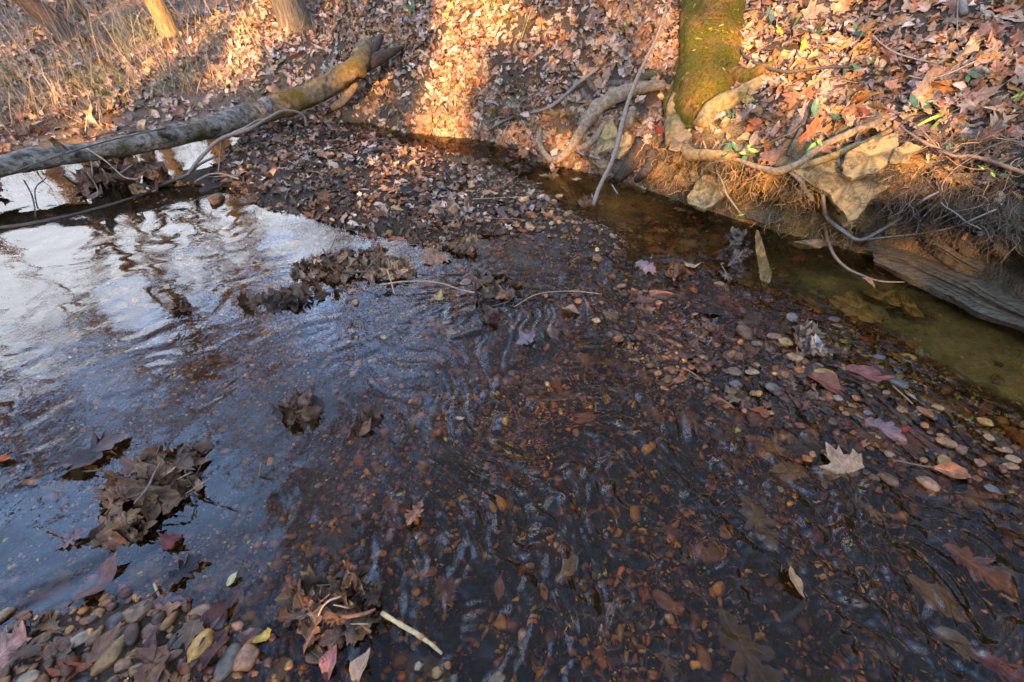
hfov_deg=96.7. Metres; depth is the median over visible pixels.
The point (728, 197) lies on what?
vine
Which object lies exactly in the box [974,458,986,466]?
stone
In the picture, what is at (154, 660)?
pebble
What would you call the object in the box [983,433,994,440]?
stone
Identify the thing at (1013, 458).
stone
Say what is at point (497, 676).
stone
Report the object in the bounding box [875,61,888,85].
leaf
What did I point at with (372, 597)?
leaf clump
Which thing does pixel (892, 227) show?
rock
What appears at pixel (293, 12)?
grey tree
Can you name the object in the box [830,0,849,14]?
leaf
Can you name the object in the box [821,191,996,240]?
hanging branch
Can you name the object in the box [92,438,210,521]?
leaf clump
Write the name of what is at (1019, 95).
grass tuft
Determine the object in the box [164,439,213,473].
leaf clump
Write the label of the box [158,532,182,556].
leaf
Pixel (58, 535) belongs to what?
twig
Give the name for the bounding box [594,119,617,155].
rock
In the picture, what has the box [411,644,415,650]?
stone
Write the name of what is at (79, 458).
leaf
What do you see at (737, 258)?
leaf clump
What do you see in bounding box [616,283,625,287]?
stone
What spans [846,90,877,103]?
leaf
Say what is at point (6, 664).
stone
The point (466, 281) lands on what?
stone
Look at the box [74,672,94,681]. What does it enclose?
stone
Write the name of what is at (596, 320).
stone
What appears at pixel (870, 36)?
leaf
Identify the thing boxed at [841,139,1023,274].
root tangle
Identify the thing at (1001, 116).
leaf litter
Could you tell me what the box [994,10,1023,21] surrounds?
leaf
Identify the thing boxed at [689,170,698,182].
rock
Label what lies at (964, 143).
root tangle
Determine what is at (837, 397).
stone
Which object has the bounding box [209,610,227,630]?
leaf
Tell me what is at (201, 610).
stone
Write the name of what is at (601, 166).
rock
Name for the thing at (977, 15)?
leaf
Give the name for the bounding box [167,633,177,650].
stone
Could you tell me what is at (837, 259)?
root strand
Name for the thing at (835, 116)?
plant
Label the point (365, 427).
leaf
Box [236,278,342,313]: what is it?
leaf clump
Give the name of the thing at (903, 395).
twig
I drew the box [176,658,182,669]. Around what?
stone
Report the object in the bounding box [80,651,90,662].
pebble
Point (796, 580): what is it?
leaf
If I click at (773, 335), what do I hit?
stone
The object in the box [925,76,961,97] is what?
leaf
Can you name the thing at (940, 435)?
pebble
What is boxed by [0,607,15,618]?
stone
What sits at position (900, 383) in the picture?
stone
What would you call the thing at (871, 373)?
leaf
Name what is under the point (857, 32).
plant
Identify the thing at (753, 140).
leaf
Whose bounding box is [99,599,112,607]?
pebble
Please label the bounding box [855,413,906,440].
leaf
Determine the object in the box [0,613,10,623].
pebble
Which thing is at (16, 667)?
pebble
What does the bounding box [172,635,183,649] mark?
stone
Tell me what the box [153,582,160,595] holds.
twig
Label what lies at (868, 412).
stone
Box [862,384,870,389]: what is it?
pebble
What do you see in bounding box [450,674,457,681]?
stone
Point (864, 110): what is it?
leaf
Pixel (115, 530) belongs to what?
leaf clump
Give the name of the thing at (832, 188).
rock slab
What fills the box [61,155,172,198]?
leaf clump
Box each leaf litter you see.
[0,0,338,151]
[206,106,619,252]
[312,0,1023,221]
[366,80,495,135]
[694,69,1023,241]
[700,85,1023,154]
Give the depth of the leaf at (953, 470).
1.61 m
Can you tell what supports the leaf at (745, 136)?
on the ground at (1006, 274)
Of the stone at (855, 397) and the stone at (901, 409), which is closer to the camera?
the stone at (901, 409)
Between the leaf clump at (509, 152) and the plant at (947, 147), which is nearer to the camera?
the plant at (947, 147)
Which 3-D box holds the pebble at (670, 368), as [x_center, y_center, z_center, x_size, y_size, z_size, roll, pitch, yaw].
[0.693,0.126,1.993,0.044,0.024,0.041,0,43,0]
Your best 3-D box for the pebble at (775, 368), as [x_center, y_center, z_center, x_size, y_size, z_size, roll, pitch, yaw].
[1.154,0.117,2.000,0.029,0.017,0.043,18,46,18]
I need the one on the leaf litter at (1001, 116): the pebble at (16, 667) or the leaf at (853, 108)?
the leaf at (853, 108)
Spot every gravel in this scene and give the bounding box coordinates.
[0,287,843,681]
[34,125,919,681]
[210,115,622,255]
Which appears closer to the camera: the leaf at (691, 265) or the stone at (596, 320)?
the stone at (596, 320)
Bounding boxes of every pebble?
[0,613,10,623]
[8,620,25,632]
[13,610,30,619]
[13,664,21,670]
[19,612,32,620]
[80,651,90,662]
[86,628,93,634]
[90,607,104,617]
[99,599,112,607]
[152,656,161,662]
[166,625,173,632]
[203,675,208,681]
[223,635,229,645]
[252,671,258,676]
[263,657,272,667]
[268,633,275,641]
[284,660,293,669]
[493,186,503,190]
[543,212,554,216]
[560,228,568,233]
[654,370,661,375]
[660,385,668,390]
[664,375,671,382]
[666,366,675,371]
[726,388,736,394]
[733,345,740,351]
[749,390,756,395]
[756,390,762,396]
[763,402,771,407]
[772,365,778,371]
[773,386,784,395]
[779,397,789,401]
[795,422,804,427]
[802,358,809,364]
[802,455,812,461]
[807,395,815,399]
[809,451,815,457]
[812,363,824,368]
[828,417,837,424]
[861,468,869,474]
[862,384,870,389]
[868,474,879,480]
[919,457,927,462]
[921,422,928,428]
[936,433,944,436]
[972,475,982,482]
[994,447,1004,452]
[998,464,1007,473]
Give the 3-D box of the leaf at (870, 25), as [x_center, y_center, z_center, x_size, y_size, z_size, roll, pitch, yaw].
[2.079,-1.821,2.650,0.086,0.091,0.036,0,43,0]
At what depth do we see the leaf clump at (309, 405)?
1.80 m
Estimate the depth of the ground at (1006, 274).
3.29 m
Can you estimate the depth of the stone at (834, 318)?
2.24 m
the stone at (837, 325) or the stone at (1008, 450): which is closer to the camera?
the stone at (1008, 450)
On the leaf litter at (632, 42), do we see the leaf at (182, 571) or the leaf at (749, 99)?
the leaf at (749, 99)
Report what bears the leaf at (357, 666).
on the water
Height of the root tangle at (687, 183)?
0.471 m
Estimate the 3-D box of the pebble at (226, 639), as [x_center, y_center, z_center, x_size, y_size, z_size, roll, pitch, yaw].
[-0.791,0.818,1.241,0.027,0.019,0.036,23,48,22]
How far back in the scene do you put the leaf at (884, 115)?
2.36 m
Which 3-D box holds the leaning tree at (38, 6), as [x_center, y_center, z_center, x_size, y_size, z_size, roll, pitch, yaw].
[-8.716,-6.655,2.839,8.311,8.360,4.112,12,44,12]
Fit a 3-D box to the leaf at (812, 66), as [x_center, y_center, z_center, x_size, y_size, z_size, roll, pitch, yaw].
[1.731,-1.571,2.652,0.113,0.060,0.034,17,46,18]
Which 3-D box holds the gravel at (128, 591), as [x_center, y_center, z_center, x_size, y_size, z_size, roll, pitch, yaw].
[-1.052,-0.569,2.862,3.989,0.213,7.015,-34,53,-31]
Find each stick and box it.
[322,608,375,617]
[380,611,442,654]
[592,0,668,205]
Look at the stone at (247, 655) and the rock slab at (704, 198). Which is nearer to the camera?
the stone at (247, 655)
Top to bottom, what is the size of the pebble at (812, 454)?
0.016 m
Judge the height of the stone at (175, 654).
0.016 m
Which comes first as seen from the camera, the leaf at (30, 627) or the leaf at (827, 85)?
the leaf at (30, 627)
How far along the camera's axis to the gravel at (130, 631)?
1.26 m
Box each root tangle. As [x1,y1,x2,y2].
[495,107,638,171]
[633,129,741,211]
[718,164,872,249]
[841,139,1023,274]
[867,105,1023,209]
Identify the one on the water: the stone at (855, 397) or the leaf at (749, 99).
the stone at (855, 397)
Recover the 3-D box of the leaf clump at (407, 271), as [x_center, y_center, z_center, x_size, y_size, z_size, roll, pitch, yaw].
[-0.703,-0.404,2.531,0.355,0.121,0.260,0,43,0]
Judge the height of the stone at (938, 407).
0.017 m
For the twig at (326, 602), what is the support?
on the leaf clump at (302, 612)
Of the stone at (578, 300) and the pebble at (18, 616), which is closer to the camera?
the pebble at (18, 616)
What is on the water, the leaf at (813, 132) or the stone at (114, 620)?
the stone at (114, 620)
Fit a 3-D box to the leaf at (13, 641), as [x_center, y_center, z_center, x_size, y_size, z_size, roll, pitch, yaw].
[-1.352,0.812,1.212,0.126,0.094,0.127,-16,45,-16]
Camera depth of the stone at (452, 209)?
2.98 m
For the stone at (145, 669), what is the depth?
1.19 m
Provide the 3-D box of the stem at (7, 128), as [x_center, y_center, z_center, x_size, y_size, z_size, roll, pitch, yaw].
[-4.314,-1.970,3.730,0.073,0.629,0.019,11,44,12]
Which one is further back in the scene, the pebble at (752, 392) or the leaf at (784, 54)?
the leaf at (784, 54)
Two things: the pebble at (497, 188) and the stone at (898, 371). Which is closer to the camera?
the stone at (898, 371)
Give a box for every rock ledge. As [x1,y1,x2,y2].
[865,241,1023,331]
[924,237,986,278]
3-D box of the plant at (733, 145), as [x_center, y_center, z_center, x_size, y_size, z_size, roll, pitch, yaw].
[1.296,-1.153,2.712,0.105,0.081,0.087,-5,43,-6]
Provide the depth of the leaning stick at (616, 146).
3.20 m
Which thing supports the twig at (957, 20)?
on the leaf litter at (632, 42)
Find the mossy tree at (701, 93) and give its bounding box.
[537,0,897,208]
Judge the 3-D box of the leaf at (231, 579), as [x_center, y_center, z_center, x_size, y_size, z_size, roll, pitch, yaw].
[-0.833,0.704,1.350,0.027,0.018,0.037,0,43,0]
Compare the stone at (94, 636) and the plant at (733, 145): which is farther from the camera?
the plant at (733, 145)
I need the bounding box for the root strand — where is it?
[823,222,903,282]
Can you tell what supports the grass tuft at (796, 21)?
on the ground at (1006, 274)
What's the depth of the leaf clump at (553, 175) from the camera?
3.47 m
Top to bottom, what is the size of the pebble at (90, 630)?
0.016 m
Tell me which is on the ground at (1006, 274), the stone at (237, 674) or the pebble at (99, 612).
the pebble at (99, 612)
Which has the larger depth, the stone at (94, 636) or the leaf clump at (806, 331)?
the leaf clump at (806, 331)
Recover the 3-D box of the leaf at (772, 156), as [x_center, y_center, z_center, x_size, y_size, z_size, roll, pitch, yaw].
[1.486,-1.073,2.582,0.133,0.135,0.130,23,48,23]
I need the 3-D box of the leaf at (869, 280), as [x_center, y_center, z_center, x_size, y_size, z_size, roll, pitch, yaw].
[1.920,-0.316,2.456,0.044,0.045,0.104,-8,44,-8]
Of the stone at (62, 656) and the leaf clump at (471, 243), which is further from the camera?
the leaf clump at (471, 243)
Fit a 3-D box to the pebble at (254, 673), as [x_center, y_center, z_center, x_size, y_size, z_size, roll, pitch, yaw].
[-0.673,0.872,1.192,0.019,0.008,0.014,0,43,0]
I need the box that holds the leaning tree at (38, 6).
[12,0,91,41]
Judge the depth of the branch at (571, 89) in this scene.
3.48 m
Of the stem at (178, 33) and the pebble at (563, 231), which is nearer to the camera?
the pebble at (563, 231)
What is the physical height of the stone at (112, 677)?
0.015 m
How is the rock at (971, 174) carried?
on the ground at (1006, 274)
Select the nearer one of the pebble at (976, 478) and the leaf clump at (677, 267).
the pebble at (976, 478)
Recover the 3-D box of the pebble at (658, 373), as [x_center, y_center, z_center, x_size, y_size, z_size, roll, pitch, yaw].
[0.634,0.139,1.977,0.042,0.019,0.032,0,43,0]
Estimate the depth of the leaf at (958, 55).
2.35 m
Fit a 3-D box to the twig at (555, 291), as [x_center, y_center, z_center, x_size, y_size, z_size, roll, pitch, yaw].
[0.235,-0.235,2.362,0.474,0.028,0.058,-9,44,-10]
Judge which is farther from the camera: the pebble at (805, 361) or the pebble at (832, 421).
the pebble at (805, 361)
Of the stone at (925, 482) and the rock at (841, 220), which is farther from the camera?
the rock at (841, 220)
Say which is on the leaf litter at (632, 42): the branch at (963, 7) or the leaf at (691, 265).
the branch at (963, 7)
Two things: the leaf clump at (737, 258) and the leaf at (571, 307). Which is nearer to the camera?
the leaf at (571, 307)
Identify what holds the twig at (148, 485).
on the leaf clump at (170, 484)
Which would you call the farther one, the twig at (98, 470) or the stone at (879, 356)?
the stone at (879, 356)
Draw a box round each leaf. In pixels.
[0,454,9,461]
[0,620,30,665]
[15,613,44,651]
[40,428,129,474]
[46,657,91,681]
[53,528,87,552]
[61,551,116,614]
[62,450,107,475]
[79,622,120,674]
[130,592,186,612]
[142,627,156,660]
[151,554,201,596]
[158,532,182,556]
[187,628,213,662]
[193,624,229,681]
[195,478,202,494]
[200,595,233,628]
[226,572,236,585]
[240,628,253,634]
[250,627,270,643]
[319,645,336,679]
[349,648,369,681]
[352,417,370,435]
[405,502,423,525]
[420,244,451,264]
[427,210,441,224]
[433,289,444,302]
[516,331,534,345]
[556,304,578,312]
[634,256,655,273]
[652,124,664,133]
[683,262,699,267]
[723,351,742,359]
[733,132,751,141]
[742,89,753,103]
[747,131,762,148]
[755,137,776,151]
[758,142,787,166]
[776,25,783,34]
[786,557,805,598]
[796,72,804,80]
[800,38,806,53]
[801,0,830,22]
[803,123,818,139]
[805,65,818,73]
[806,372,840,394]
[810,334,822,351]
[819,442,864,473]
[820,77,846,99]
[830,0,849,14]
[834,364,894,381]
[835,100,865,123]
[839,41,853,49]
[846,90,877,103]
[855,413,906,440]
[857,107,875,120]
[860,29,875,46]
[861,276,874,287]
[862,18,878,31]
[866,110,891,130]
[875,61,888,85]
[878,10,912,30]
[890,26,901,45]
[903,426,909,433]
[904,390,924,404]
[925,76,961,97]
[925,462,971,478]
[930,49,966,67]
[942,0,969,13]
[952,12,984,26]
[957,84,1003,115]
[971,74,986,101]
[973,16,1013,37]
[980,8,994,19]
[984,94,1008,106]
[990,53,1007,74]
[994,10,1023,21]
[1004,28,1023,51]
[1011,125,1023,140]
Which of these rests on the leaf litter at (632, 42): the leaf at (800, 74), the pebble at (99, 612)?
the leaf at (800, 74)
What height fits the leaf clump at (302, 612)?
0.132 m
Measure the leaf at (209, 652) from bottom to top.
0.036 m
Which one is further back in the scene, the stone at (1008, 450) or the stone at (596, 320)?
the stone at (596, 320)
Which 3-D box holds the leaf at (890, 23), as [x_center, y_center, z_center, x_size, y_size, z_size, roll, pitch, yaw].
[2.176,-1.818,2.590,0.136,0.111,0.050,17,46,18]
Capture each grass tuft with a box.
[791,15,800,33]
[812,23,827,35]
[913,114,948,128]
[1011,91,1023,99]
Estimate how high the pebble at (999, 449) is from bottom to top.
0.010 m
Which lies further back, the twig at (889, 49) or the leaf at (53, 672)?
the twig at (889, 49)
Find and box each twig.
[41,528,65,543]
[82,470,123,477]
[133,462,161,503]
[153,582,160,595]
[316,595,341,633]
[379,280,480,294]
[387,270,394,293]
[514,290,600,306]
[759,123,801,146]
[849,0,869,54]
[873,35,936,62]
[891,459,929,467]
[892,385,913,404]
[909,58,981,79]
[956,0,958,38]
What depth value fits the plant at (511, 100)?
3.80 m
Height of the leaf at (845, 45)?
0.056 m
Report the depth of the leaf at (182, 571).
1.37 m
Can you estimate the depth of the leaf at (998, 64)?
2.23 m
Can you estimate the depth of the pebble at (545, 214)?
2.96 m
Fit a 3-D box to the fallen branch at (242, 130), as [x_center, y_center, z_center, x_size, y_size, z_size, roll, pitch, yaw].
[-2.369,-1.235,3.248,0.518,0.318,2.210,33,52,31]
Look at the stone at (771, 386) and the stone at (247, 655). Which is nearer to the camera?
the stone at (247, 655)
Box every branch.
[0,109,306,228]
[491,66,598,142]
[739,47,865,73]
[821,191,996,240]
[958,0,967,16]
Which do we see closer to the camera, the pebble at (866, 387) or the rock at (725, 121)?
the pebble at (866, 387)
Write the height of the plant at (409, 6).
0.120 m
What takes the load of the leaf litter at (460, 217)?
on the ground at (1006, 274)
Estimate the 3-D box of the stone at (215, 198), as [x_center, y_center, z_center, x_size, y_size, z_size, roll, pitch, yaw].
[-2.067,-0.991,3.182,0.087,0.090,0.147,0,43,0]
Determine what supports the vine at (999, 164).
on the ground at (1006, 274)
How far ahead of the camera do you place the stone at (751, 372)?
1.97 m
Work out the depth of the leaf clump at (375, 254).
2.52 m
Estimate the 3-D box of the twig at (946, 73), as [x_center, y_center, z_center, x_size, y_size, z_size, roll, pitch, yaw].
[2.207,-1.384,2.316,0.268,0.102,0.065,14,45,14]
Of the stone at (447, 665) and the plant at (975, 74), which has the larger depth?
the plant at (975, 74)
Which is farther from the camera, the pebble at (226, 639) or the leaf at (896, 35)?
the leaf at (896, 35)
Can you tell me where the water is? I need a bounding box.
[0,122,1023,681]
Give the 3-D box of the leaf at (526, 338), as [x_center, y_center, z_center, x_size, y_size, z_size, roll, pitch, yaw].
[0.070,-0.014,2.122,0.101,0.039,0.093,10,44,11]
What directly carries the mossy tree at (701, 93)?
on the ground at (1006, 274)
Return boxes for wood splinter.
[755,230,771,282]
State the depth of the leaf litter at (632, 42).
3.47 m
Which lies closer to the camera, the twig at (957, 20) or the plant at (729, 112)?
the twig at (957, 20)
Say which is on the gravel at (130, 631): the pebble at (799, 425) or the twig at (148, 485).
the pebble at (799, 425)
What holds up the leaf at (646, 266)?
on the water
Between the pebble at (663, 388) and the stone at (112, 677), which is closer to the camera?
the stone at (112, 677)
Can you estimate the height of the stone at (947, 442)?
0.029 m
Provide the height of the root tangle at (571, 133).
0.438 m
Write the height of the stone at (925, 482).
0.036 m
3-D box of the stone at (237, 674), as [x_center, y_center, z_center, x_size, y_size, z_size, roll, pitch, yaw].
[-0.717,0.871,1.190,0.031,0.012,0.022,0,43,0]
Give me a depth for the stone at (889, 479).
1.59 m
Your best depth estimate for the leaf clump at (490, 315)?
2.36 m
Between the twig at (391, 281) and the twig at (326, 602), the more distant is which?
the twig at (391, 281)
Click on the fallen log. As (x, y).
(364, 59)
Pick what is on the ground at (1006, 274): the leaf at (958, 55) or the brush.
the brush
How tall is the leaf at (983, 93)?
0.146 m
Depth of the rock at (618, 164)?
3.37 m
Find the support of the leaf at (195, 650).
on the ground at (1006, 274)
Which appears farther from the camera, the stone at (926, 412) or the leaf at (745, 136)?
the leaf at (745, 136)
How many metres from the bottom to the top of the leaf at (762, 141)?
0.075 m
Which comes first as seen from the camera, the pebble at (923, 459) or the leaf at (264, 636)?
the leaf at (264, 636)
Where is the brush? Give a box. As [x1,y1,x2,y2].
[0,0,228,142]
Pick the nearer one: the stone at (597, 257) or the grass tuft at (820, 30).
the stone at (597, 257)
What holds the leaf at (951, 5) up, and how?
on the leaf litter at (632, 42)
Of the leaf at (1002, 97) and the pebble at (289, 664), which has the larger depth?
the leaf at (1002, 97)
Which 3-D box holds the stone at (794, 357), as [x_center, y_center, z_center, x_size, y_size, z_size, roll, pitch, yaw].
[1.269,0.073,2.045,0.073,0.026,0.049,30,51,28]
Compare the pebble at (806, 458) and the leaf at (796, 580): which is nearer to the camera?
the leaf at (796, 580)
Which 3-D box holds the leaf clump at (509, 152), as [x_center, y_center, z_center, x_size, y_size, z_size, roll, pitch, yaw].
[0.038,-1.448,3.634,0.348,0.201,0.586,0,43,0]
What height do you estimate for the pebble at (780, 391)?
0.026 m
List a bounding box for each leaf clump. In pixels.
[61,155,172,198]
[75,497,157,550]
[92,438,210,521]
[163,292,198,313]
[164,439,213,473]
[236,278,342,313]
[269,389,328,432]
[274,560,377,663]
[289,235,409,282]
[323,556,381,612]
[339,398,382,440]
[358,255,415,284]
[444,230,479,255]
[467,266,523,326]
[499,141,537,176]
[541,162,558,179]
[576,193,599,207]
[665,260,692,281]
[715,225,753,284]
[792,319,839,359]
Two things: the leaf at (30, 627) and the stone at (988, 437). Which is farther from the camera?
the stone at (988, 437)
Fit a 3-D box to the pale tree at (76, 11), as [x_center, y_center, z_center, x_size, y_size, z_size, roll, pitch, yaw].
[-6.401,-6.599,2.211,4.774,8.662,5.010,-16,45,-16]
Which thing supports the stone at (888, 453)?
on the water
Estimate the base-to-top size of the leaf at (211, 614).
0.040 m
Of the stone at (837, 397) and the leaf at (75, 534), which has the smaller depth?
the leaf at (75, 534)
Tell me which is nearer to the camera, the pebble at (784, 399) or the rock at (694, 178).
the pebble at (784, 399)
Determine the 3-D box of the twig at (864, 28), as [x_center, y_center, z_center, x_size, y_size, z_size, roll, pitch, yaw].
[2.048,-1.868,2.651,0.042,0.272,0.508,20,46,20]
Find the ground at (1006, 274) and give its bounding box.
[0,0,1023,681]
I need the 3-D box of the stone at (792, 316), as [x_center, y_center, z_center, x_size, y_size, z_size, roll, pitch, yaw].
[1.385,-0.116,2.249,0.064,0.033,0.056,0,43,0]
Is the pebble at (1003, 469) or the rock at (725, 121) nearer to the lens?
the pebble at (1003, 469)
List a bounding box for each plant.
[402,0,413,14]
[505,96,514,107]
[721,138,739,157]
[726,109,736,117]
[739,144,758,164]
[753,6,774,29]
[807,138,821,151]
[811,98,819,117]
[831,113,841,118]
[843,56,874,75]
[853,22,868,37]
[909,93,941,108]
[945,137,963,149]
[965,66,992,84]
[978,165,1017,183]
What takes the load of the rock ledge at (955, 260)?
on the rock ledge at (979, 298)
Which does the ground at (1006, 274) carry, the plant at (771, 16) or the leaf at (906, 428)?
the plant at (771, 16)
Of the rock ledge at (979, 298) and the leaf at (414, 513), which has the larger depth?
the rock ledge at (979, 298)
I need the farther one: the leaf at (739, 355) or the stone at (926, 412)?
the leaf at (739, 355)
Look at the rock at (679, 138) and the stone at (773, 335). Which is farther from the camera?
the rock at (679, 138)
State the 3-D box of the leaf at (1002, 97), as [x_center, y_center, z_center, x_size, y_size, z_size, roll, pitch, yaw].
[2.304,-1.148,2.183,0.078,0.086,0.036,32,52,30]
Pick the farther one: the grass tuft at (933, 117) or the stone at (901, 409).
the grass tuft at (933, 117)
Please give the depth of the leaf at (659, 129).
3.07 m
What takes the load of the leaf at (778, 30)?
on the leaf litter at (632, 42)
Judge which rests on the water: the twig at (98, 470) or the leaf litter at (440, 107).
the twig at (98, 470)
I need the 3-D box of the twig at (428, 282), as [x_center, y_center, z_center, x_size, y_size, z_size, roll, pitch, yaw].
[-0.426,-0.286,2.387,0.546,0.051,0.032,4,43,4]
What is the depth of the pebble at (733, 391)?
1.89 m
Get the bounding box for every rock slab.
[687,173,737,211]
[792,160,900,222]
[841,131,898,181]
[889,141,922,165]
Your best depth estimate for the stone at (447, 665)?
1.20 m
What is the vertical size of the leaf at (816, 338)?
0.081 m
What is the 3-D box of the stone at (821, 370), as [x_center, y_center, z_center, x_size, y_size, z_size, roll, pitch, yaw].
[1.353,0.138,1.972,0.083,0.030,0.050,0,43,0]
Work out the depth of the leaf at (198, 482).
1.58 m
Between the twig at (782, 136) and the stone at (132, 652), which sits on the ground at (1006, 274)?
the stone at (132, 652)
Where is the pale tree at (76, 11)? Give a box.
[62,0,88,16]
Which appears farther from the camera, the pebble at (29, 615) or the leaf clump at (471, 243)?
the leaf clump at (471, 243)
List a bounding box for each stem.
[0,119,17,140]
[162,0,193,63]
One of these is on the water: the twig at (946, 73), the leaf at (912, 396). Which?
the leaf at (912, 396)
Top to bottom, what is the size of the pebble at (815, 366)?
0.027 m
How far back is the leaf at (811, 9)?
2.85 m
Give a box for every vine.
[702,140,743,215]
[899,123,1023,192]
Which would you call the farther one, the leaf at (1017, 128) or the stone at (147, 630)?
the leaf at (1017, 128)
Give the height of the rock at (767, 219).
0.103 m
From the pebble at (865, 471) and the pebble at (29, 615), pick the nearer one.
the pebble at (29, 615)
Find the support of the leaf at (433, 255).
on the water
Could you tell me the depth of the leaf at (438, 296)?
2.36 m
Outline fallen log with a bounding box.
[0,33,401,216]
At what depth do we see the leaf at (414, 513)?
1.50 m
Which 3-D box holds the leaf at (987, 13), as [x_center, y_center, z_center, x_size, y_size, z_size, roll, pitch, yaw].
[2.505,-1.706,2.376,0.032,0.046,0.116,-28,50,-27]
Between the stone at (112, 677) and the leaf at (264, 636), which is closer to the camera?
the stone at (112, 677)
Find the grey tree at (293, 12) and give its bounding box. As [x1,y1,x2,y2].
[269,0,315,33]
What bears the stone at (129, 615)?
on the water
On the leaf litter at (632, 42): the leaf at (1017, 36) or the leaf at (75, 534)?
the leaf at (1017, 36)
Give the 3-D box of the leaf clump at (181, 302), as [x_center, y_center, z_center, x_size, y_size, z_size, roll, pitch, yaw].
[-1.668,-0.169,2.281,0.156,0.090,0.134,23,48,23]
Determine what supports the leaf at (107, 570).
on the water
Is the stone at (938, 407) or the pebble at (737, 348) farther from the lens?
the pebble at (737, 348)
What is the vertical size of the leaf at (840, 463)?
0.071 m
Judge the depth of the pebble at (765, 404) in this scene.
1.84 m
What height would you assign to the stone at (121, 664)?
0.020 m
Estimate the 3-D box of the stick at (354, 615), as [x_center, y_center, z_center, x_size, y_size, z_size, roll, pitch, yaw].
[-0.463,0.759,1.270,0.162,0.015,0.028,0,43,0]
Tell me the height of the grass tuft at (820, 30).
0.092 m
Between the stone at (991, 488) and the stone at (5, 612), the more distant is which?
the stone at (991, 488)
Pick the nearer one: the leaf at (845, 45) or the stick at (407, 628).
the stick at (407, 628)
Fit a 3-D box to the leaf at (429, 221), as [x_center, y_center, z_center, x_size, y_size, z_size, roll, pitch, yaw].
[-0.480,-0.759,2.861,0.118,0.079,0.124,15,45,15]
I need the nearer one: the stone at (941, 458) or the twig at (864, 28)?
the stone at (941, 458)
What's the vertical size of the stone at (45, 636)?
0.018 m
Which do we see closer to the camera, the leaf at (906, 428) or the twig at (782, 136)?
the leaf at (906, 428)
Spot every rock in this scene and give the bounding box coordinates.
[592,160,607,171]
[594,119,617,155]
[610,135,631,160]
[611,150,629,173]
[668,129,691,153]
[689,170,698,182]
[718,116,729,126]
[744,209,782,224]
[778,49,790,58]
[795,239,833,247]
[834,215,856,227]
[884,216,898,234]
[946,172,978,188]
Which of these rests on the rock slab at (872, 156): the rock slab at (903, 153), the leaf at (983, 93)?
the rock slab at (903, 153)
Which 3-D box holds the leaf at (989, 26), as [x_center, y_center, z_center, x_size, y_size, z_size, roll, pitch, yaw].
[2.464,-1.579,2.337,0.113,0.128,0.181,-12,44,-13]
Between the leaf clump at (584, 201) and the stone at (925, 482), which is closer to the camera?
the stone at (925, 482)
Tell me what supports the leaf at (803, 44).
on the leaf litter at (632, 42)
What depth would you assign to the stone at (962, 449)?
1.68 m
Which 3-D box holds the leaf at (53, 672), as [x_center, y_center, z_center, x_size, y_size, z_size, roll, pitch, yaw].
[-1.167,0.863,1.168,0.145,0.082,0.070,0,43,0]
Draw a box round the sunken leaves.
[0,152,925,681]
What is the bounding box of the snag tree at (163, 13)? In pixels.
[143,0,181,38]
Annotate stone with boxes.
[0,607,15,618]
[1,659,14,667]
[16,664,30,673]
[16,669,40,681]
[31,631,53,644]
[55,651,75,665]
[70,631,88,648]
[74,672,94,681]
[85,629,102,646]
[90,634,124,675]
[105,611,122,630]
[106,674,122,681]
[114,658,131,672]
[121,598,153,622]
[125,649,136,658]
[128,662,142,676]
[140,623,160,639]
[143,661,151,672]
[150,649,183,669]
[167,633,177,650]
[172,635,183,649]
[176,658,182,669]
[181,673,190,681]
[186,604,210,621]
[208,193,224,204]
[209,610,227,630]
[213,642,241,681]
[232,671,242,678]
[233,643,259,670]
[352,299,358,305]
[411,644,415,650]
[414,661,423,670]
[432,666,442,678]
[444,661,450,669]
[448,206,458,213]
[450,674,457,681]
[460,278,471,284]
[488,671,505,681]
[574,298,581,303]
[592,254,601,261]
[592,318,600,322]
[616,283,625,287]
[728,367,741,375]
[729,380,742,387]
[745,369,759,374]
[765,382,778,392]
[766,333,781,338]
[778,337,793,345]
[786,313,797,320]
[786,353,803,361]
[813,368,834,373]
[828,316,840,321]
[832,323,842,327]
[833,395,842,400]
[852,395,859,400]
[863,410,872,415]
[873,354,884,359]
[879,472,898,486]
[884,451,893,456]
[889,378,908,388]
[893,368,902,373]
[896,406,907,412]
[916,406,933,417]
[916,476,940,491]
[931,404,944,410]
[935,437,957,447]
[937,454,951,464]
[955,444,967,454]
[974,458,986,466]
[976,417,993,426]
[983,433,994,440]
[984,484,1000,493]
[1002,447,1013,453]
[1002,463,1019,469]
[1005,455,1021,462]
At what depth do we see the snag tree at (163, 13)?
5.03 m

